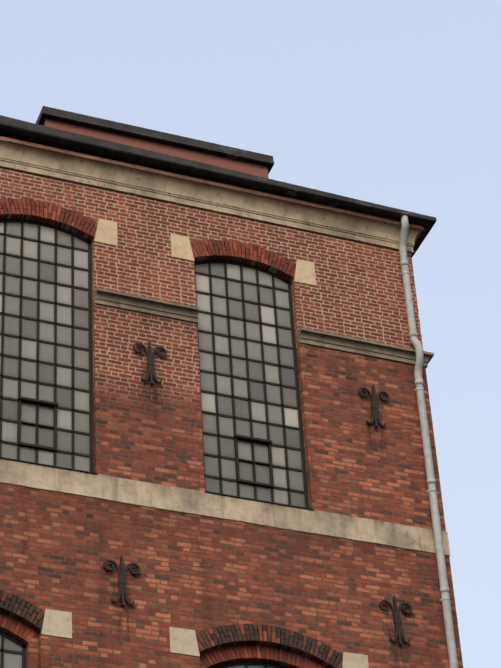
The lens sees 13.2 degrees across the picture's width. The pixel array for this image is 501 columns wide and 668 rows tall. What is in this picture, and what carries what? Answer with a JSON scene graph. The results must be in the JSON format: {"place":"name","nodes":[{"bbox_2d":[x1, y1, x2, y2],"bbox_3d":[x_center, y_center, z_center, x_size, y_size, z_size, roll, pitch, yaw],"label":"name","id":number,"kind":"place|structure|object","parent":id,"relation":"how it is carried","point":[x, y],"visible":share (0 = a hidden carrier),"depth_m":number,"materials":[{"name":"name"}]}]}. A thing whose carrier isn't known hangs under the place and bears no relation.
{"place":"outdoors","nodes":[
{"label":"outdoors","id":0,"kind":"place"},
{"bbox_2d":[0,0,500,667],"label":"sky","id":1,"kind":"structure","parent":0,"point":[390,103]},
{"bbox_3d":[-10.910,0.136,39.482,24.000,0.130,14.000,11,-40,-18],"label":"main roof slab","id":2,"kind":"object","parent":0,"visible":0},
{"bbox_2d":[43,118,268,178],"bbox_3d":[-2.577,-1.082,40.328,4.210,1.930,5.500,11,-40,-18],"label":"stucco roof box","id":3,"kind":"object","parent":2,"relation":"on","point":[236,165],"depth_m":38.87,"materials":[{"name":"red paint"}]},
{"bbox_2d":[35,106,273,173],"bbox_3d":[-2.630,-1.897,40.957,4.390,0.190,5.720,11,-40,-18],"label":"roof coping","id":4,"kind":"object","parent":3,"relation":"on","point":[152,135],"visible":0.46,"depth_m":38.84,"materials":[{"name":"black metal"}]},
{"bbox_2d":[0,115,436,256],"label":"roof eave","id":5,"kind":"object","parent":2,"relation":"on","point":[17,129],"visible":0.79,"depth_m":36.62,"materials":[{"name":"metal"}]},
{"label":"ground","id":6,"kind":"structure","parent":0,"visible":0},
{"bbox_2d":[0,167,462,667],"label":"brick wall","id":7,"kind":"structure","parent":6,"relation":"on","point":[199,573],"depth_m":33.38,"materials":[{"name":"red brick"}]},
{"bbox_2d":[112,584,131,643],"bbox_3d":[-1.848,4.058,31.129,0.440,1.200,0.001,11,-40,-18],"label":"rust stain","id":8,"kind":"object","parent":7,"relation":"attached to","point":[120,617],"visible":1,"depth_m":31.11,"materials":[{"name":"brown"}]},
{"bbox_2d":[103,555,140,606],"bbox_3d":[-1.872,3.590,31.462,0.564,0.848,0.090,11,-40,-18],"label":"wall anchor","id":9,"kind":"object","parent":7,"relation":"attached to","point":[122,582],"visible":0.96,"depth_m":31.47,"materials":[{"name":"black metal"}]},
{"bbox_2d":[0,198,294,280],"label":"arch mortar","id":10,"kind":"object","parent":7,"relation":"attached to","point":[253,262],"visible":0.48,"depth_m":35.42,"materials":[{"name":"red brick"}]},
{"bbox_2d":[0,198,295,281],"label":"arch voussoirs","id":11,"kind":"object","parent":7,"relation":"attached to","point":[254,255],"visible":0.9,"depth_m":35.95,"materials":[{"name":"red brick"}]},
{"bbox_2d":[133,339,166,384],"bbox_3d":[-1.585,0.447,34.127,0.557,0.861,0.090,11,-40,-18],"label":"wall anchor","id":12,"kind":"object","parent":7,"relation":"attached to","point":[150,362],"visible":0.88,"depth_m":34.14,"materials":[{"name":"black metal"}]},
{"bbox_2d":[141,365,158,403],"bbox_3d":[-1.559,0.920,33.791,0.440,1.200,0.001,11,-40,-18],"label":"rust stain","id":13,"kind":"object","parent":7,"relation":"attached to","point":[145,374],"visible":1,"depth_m":33.91,"materials":[{"name":"brown"}]},
{"bbox_2d":[0,219,313,667],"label":"window panes","id":14,"kind":"structure","parent":7,"relation":"attached to","point":[37,402],"depth_m":34.22,"materials":[{"name":"black metal"}]},
{"bbox_2d":[0,222,304,667],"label":"steel window panes","id":15,"kind":"object","parent":14,"relation":"in","point":[46,392],"visible":0.85,"depth_m":34.30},
{"bbox_2d":[0,614,323,667],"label":"arch mortar","id":16,"kind":"object","parent":7,"relation":"attached to","point":[2,629],"visible":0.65,"depth_m":31.60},
{"bbox_2d":[0,612,325,667],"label":"arch inner voussoirs","id":17,"kind":"object","parent":7,"relation":"attached to","point":[274,653],"visible":0.96,"depth_m":31.63,"materials":[{"name":"red brick"}]},
{"bbox_2d":[0,589,336,667],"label":"arch mortar","id":18,"kind":"object","parent":7,"relation":"attached to","point":[292,649],"visible":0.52,"depth_m":31.88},
{"bbox_2d":[0,590,342,667],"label":"arch voussoirs","id":19,"kind":"object","parent":7,"relation":"attached to","point":[275,634],"visible":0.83,"depth_m":31.71,"materials":[{"name":"brick"}]},
{"bbox_2d":[41,609,368,667],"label":"stone blocks","id":20,"kind":"structure","parent":7,"relation":"attached to","point":[56,623],"depth_m":31.17,"materials":[{"name":"beige stone"}]},
{"bbox_2d":[94,219,315,285],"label":"stone blocks","id":21,"kind":"structure","parent":7,"relation":"attached to","point":[106,233],"depth_m":35.85,"materials":[{"name":"beige stone"}]},
{"bbox_2d":[0,136,423,254],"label":"cornice moulding","id":22,"kind":"object","parent":7,"relation":"attached to","point":[96,171],"visible":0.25,"depth_m":36.67,"materials":[{"name":"paint"}]},
{"bbox_2d":[0,459,449,555],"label":"stone band","id":23,"kind":"object","parent":7,"relation":"attached to","point":[139,493],"visible":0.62,"depth_m":32.93,"materials":[{"name":"beige stone"}]},
{"bbox_2d":[95,288,433,367],"bbox_3d":[-7.097,3.063,38.898,16.446,0.275,14.125,11,-40,-18],"label":"string course","id":24,"kind":"object","parent":7,"relation":"attached to","point":[152,306],"visible":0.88,"depth_m":35.63,"materials":[{"name":"stone"}]},
{"bbox_2d":[358,384,389,427],"bbox_3d":[2.021,1.180,35.291,0.546,0.861,0.090,11,-40,-18],"label":"wall anchor","id":25,"kind":"object","parent":7,"relation":"attached to","point":[374,408],"visible":0.94,"depth_m":35.31,"materials":[{"name":"black metal"}]},
{"bbox_2d":[366,406,382,450],"bbox_3d":[2.037,1.651,34.951,0.440,1.200,0.001,11,-40,-18],"label":"rust stain","id":26,"kind":"object","parent":7,"relation":"attached to","point":[378,423],"visible":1,"depth_m":35.14,"materials":[{"name":"brown"}]},
{"bbox_2d":[379,595,411,644],"bbox_3d":[2.213,4.344,32.842,0.538,0.850,0.090,11,-40,-18],"label":"wall anchor","id":27,"kind":"object","parent":7,"relation":"attached to","point":[397,621],"visible":1,"depth_m":32.86,"materials":[{"name":"black metal"}]},
{"bbox_2d":[387,621,407,663],"bbox_3d":[2.240,4.813,32.509,0.440,1.200,0.001,11,-40,-18],"label":"rust stain","id":28,"kind":"object","parent":7,"relation":"attached to","point":[396,657],"visible":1,"depth_m":32.53,"materials":[{"name":"brown"}]},
{"bbox_2d":[399,215,457,667],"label":"zinc downpipe","id":29,"kind":"object","parent":7,"relation":"attached to","point":[445,600],"visible":1,"depth_m":34.98,"materials":[{"name":"grey metal"}]}
]}

